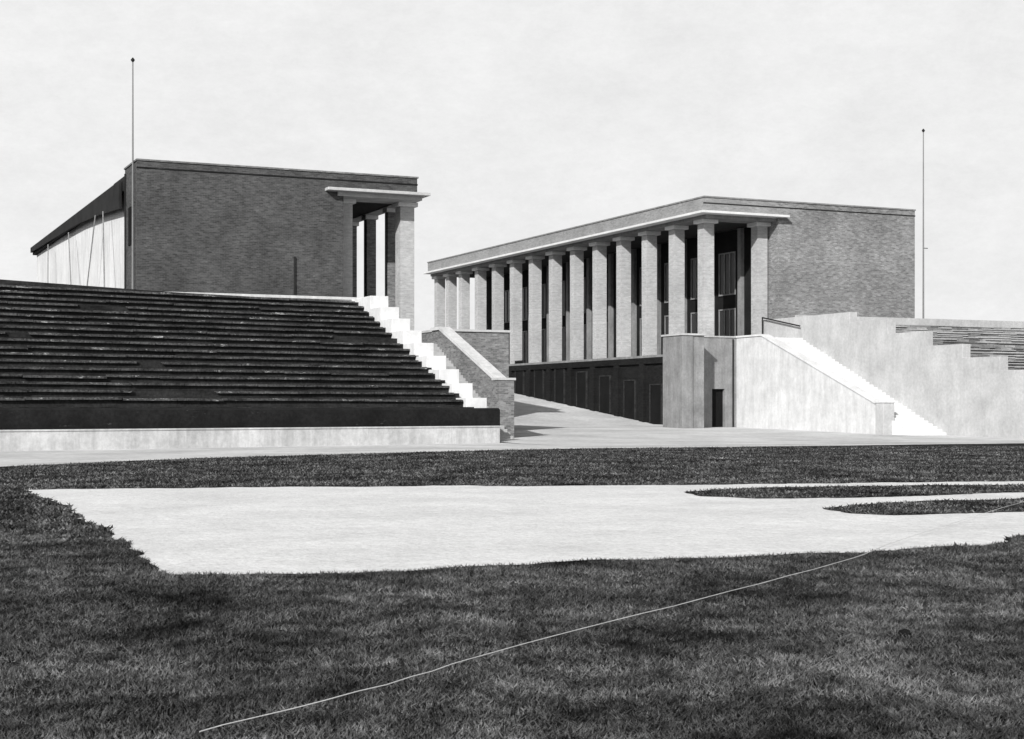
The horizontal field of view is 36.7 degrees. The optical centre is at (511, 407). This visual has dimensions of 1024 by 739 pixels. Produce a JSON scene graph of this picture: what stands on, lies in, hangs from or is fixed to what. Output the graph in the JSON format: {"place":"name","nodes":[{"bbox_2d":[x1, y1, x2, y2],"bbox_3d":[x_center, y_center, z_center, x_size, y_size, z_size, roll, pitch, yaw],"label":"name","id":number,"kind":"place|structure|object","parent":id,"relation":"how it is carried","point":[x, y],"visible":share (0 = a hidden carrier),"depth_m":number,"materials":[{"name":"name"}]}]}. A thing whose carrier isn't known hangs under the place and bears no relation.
{"place":"outdoors","nodes":[
{"label":"outdoors","id":0,"kind":"place"},
{"bbox_2d":[0,443,1023,738],"bbox_3d":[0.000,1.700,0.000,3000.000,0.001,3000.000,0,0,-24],"label":"grass field","id":1,"kind":"structure","parent":0,"point":[608,459],"depth_m":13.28,"materials":[{"name":"plant"}]},
{"bbox_2d":[28,481,1023,574],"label":"sand area","id":2,"kind":"object","parent":1,"relation":"on","point":[267,530],"visible":0.88,"depth_m":22.46,"materials":[{"name":"white sand"}]},
{"bbox_2d":[685,484,1023,498],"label":"grass verge","id":3,"kind":"object","parent":2,"relation":"on","point":[870,494],"depth_m":31.27,"materials":[{"name":"grey plant"}]},
{"bbox_2d":[823,498,1023,514],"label":"grass verge","id":4,"kind":"object","parent":2,"relation":"on","point":[934,509],"depth_m":25.98,"materials":[{"name":"grey plant"}]},
{"bbox_2d":[512,363,662,424],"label":"storey","id":5,"kind":"object","parent":1,"relation":"on","point":[654,373],"visible":0.07,"depth_m":119.26,"materials":[{"name":"brick"}]},
{"bbox_2d":[509,354,662,365],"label":"loggia floor","id":6,"kind":"structure","parent":5,"relation":"on","point":[617,358],"depth_m":123.62,"materials":[{"name":"grey concrete"}]},
{"bbox_2d":[434,223,767,363],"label":"columns","id":7,"kind":"structure","parent":6,"relation":"on","point":[759,272],"depth_m":123.19,"materials":[{"name":"brick"}]},
{"bbox_2d":[432,219,770,278],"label":"column capitals","id":8,"kind":"object","parent":7,"relation":"on","point":[671,227],"depth_m":123.25,"materials":[{"name":"stone"}]},
{"bbox_2d":[431,214,775,276],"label":"architrave","id":9,"kind":"object","parent":8,"relation":"on","point":[689,221],"visible":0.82,"depth_m":118.52,"materials":[{"name":"grey concrete"}]},
{"bbox_2d":[423,210,789,273],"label":"cornice","id":10,"kind":"structure","parent":9,"relation":"on","point":[649,224],"depth_m":118.23,"materials":[{"name":"stone"}]},
{"bbox_2d":[428,197,777,270],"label":"portico parapet","id":11,"kind":"structure","parent":10,"relation":"on","point":[694,205],"depth_m":118.29,"materials":[{"name":"brick"}]},
{"bbox_2d":[470,222,746,277],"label":"loggia ceiling","id":12,"kind":"structure","parent":8,"relation":"on","point":[690,232],"depth_m":123.72,"materials":[{"name":"paint"}]},
{"bbox_2d":[528,228,743,362],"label":"loggia piers","id":13,"kind":"structure","parent":6,"relation":"on","point":[740,281],"depth_m":128.11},
{"bbox_2d":[504,251,735,363],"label":"window frames","id":14,"kind":"structure","parent":13,"relation":"attached to","point":[734,293],"depth_m":123.66,"materials":[{"name":"black metal"}]},
{"bbox_2d":[504,253,733,362],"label":"window panes","id":15,"kind":"object","parent":14,"relation":"in","point":[721,293],"visible":0.27,"depth_m":119.81,"materials":[{"name":"black glass"}]},
{"bbox_2d":[515,360,662,424],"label":"door frames","id":16,"kind":"structure","parent":5,"relation":"attached to","point":[634,380],"depth_m":121.43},
{"bbox_2d":[516,361,660,423],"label":"doors","id":17,"kind":"structure","parent":16,"relation":"attached to","point":[629,399],"depth_m":122.14,"materials":[{"name":"black wood"}]},
{"bbox_2d":[199,502,1021,731],"bbox_3d":[5.999,1.655,21.407,0.311,0.014,30.994,0,0,29],"label":"boundary cord","id":18,"kind":"object","parent":1,"relation":"on","point":[541,639],"visible":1,"depth_m":10.74,"materials":[{"name":"fabric"}]},
{"bbox_2d":[487,202,914,318],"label":"block","id":19,"kind":"structure","parent":1,"relation":"on","point":[833,262],"depth_m":111.54,"materials":[{"name":"brick"}]},
{"bbox_2d":[427,196,915,262],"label":"roof coping","id":20,"kind":"object","parent":19,"relation":"on","point":[676,203],"visible":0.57,"depth_m":113.07,"materials":[{"name":"grey concrete"}]},
{"bbox_2d":[703,202,914,215],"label":"band course","id":21,"kind":"object","parent":19,"relation":"attached to","point":[807,209],"visible":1,"depth_m":110.28,"materials":[{"name":"concrete"}]},
{"bbox_2d":[758,312,1023,438],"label":"spectator stand","id":22,"kind":"object","parent":1,"relation":"on","point":[954,377],"visible":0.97,"depth_m":93.73,"materials":[{"name":"concrete"}]},
{"bbox_2d":[898,629,910,636],"bbox_3d":[2.900,1.667,11.401,0.101,0.068,0.094,0,0,-24],"label":"earth clod","id":23,"kind":"object","parent":1,"relation":"on","point":[905,632],"visible":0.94,"depth_m":11.37,"materials":[{"name":"black soil"}]},
{"bbox_2d":[0,442,1023,466],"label":"cinder path","id":24,"kind":"structure","parent":0,"point":[20,458],"depth_m":60.16,"materials":[{"name":"grey gravel"}]},
{"bbox_2d":[0,279,499,429],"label":"spectator stand","id":25,"kind":"object","parent":24,"relation":"on","point":[81,357],"visible":1,"depth_m":74.13,"materials":[{"name":"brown wood"}]},
{"bbox_2d":[0,427,499,450],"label":"wall","id":26,"kind":"structure","parent":24,"relation":"on","point":[79,440],"depth_m":66.65,"materials":[{"name":"concrete"}]},
{"bbox_2d":[0,426,500,430],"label":"coping","id":27,"kind":"object","parent":26,"relation":"on","point":[241,428],"visible":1,"depth_m":66.53,"materials":[{"name":"concrete"}]},
{"bbox_2d":[352,296,486,407],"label":"stepped parapet","id":28,"kind":"structure","parent":24,"relation":"on","point":[386,316],"depth_m":83.08,"materials":[{"name":"concrete"}]},
{"bbox_2d":[422,329,510,377],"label":"bastion","id":29,"kind":"object","parent":24,"relation":"on","point":[491,347],"visible":0.21,"depth_m":91.59,"materials":[{"name":"brick"}]},
{"bbox_2d":[430,327,515,438],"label":"wall","id":30,"kind":"structure","parent":24,"relation":"on","point":[493,385],"depth_m":83.63,"materials":[{"name":"concrete"}]},
{"bbox_2d":[509,364,645,421],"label":"piers","id":31,"kind":"structure","parent":24,"relation":"on","point":[642,392],"depth_m":122.98,"materials":[{"name":"brick"}]},
{"bbox_2d":[509,357,662,370],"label":"lintel","id":32,"kind":"structure","parent":31,"relation":"on","point":[651,360],"depth_m":123.58,"materials":[{"name":"brick"}]},
{"bbox_2d":[661,333,735,427],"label":"bastion","id":33,"kind":"object","parent":24,"relation":"on","point":[699,380],"visible":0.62,"depth_m":103.16,"materials":[{"name":"concrete"}]},
{"bbox_2d":[712,389,722,426],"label":"door leaf","id":34,"kind":"structure","parent":33,"relation":"in","point":[717,394],"depth_m":105.21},
{"bbox_2d":[736,317,945,435],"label":"staircase","id":35,"kind":"structure","parent":24,"relation":"on","point":[791,383],"depth_m":98.78,"materials":[{"name":"concrete"}]},
{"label":"plinth","id":36,"kind":"object","parent":24,"relation":"on","visible":0},
{"bbox_2d":[353,212,394,306],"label":"side columns","id":37,"kind":"structure","parent":36,"relation":"on","point":[369,257],"depth_m":105.56,"materials":[{"name":"brick"}]},
{"bbox_2d":[343,198,417,225],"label":"column capitals","id":38,"kind":"object","parent":37,"relation":"on","point":[394,205],"depth_m":99.16,"materials":[{"name":"stone"}]},
{"bbox_2d":[337,192,421,221],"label":"architrave","id":39,"kind":"object","parent":38,"relation":"on","point":[375,198],"visible":0.46,"depth_m":97.69,"materials":[{"name":"stone"}]},
{"bbox_2d":[353,202,391,217],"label":"loggia ceiling","id":40,"kind":"structure","parent":39,"relation":"on","point":[360,208],"depth_m":101.97,"materials":[{"name":"paint"}]},
{"bbox_2d":[325,187,430,197],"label":"cornice","id":41,"kind":"structure","parent":39,"relation":"on","point":[375,191],"depth_m":96.39,"materials":[{"name":"stone"}]},
{"bbox_2d":[343,174,416,191],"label":"portico parapet","id":42,"kind":"structure","parent":41,"relation":"on","point":[378,186],"depth_m":97.10,"materials":[{"name":"brick"}]},
{"bbox_2d":[124,158,418,178],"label":"roof coping","id":43,"kind":"object","parent":42,"relation":"on","point":[130,164],"visible":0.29,"depth_m":94.11,"materials":[{"name":"concrete"}]},
{"bbox_2d":[343,203,413,329],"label":"front columns","id":44,"kind":"structure","parent":36,"relation":"on","point":[404,259],"depth_m":99.01,"materials":[{"name":"brick"}]},
{"bbox_2d":[0,0,1023,330],"label":"sky","id":45,"kind":"structure","parent":0,"point":[518,119],"materials":[{"name":"white"}]},
{"bbox_2d":[486,227,750,361],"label":"loggia back wall","id":46,"kind":"structure","parent":0,"point":[726,242],"depth_m":120.44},
{"bbox_2d":[500,393,1023,446],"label":"ramp road","id":47,"kind":"structure","parent":0,"point":[537,421],"depth_m":88.73,"materials":[{"name":"grey concrete"}]},
{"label":"embankment","id":48,"kind":"structure","parent":0,"visible":0},
{"bbox_2d":[47,211,104,286],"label":"scaffold poles","id":49,"kind":"object","parent":48,"relation":"on","point":[90,253],"visible":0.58,"depth_m":102.58,"materials":[{"name":"grey metal"}]},
{"bbox_2d":[131,57,134,288],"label":"flagpole","id":50,"kind":"object","parent":48,"relation":"on","point":[133,60],"visible":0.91,"depth_m":91.38,"materials":[{"name":"metal"}]},
{"bbox_2d":[125,160,342,296],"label":"front block","id":51,"kind":"structure","parent":48,"relation":"on","point":[204,232],"depth_m":93.36,"materials":[{"name":"brick"}]},
{"bbox_2d":[128,206,131,245],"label":"side window","id":52,"kind":"structure","parent":51,"relation":"attached to","point":[129,226],"depth_m":92.84,"materials":[{"name":"black glass"}]},
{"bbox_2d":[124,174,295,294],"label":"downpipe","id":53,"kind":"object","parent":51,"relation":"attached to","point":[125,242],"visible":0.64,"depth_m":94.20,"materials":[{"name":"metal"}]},
{"bbox_2d":[136,166,417,185],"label":"band course","id":54,"kind":"object","parent":51,"relation":"attached to","point":[275,175],"visible":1,"depth_m":94.32,"materials":[{"name":"grey concrete"}]},
{"bbox_2d":[268,297,351,300],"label":"wall","id":55,"kind":"structure","parent":48,"relation":"on","point":[325,299],"depth_m":91.96,"materials":[{"name":"concrete"}]},
{"bbox_2d":[164,291,361,299],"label":"coping","id":56,"kind":"object","parent":55,"relation":"on","point":[296,296],"visible":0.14,"depth_m":90.71,"materials":[{"name":"concrete"}]},
{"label":"embankment","id":57,"kind":"structure","parent":0,"visible":0},
{"bbox_2d":[922,129,927,317],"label":"flagpole","id":58,"kind":"object","parent":57,"relation":"on","point":[923,130],"visible":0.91,"depth_m":115.76,"materials":[{"name":"metal"}]},
{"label":"rear block","id":59,"kind":"object","parent":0,"visible":0},
{"bbox_2d":[33,181,123,254],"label":"roof","id":60,"kind":"structure","parent":59,"relation":"on","point":[39,250],"depth_m":123.41,"materials":[{"name":"fabric"}]},
{"bbox_2d":[30,181,121,252],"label":"eave awning","id":61,"kind":"object","parent":60,"relation":"attached to","point":[109,200],"visible":1,"depth_m":103.66,"materials":[{"name":"fabric"}]},
{"bbox_2d":[37,194,123,287],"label":"cladding","id":62,"kind":"structure","parent":59,"relation":"attached to","point":[80,238],"depth_m":107.94,"materials":[{"name":"white fabric"}]}
]}

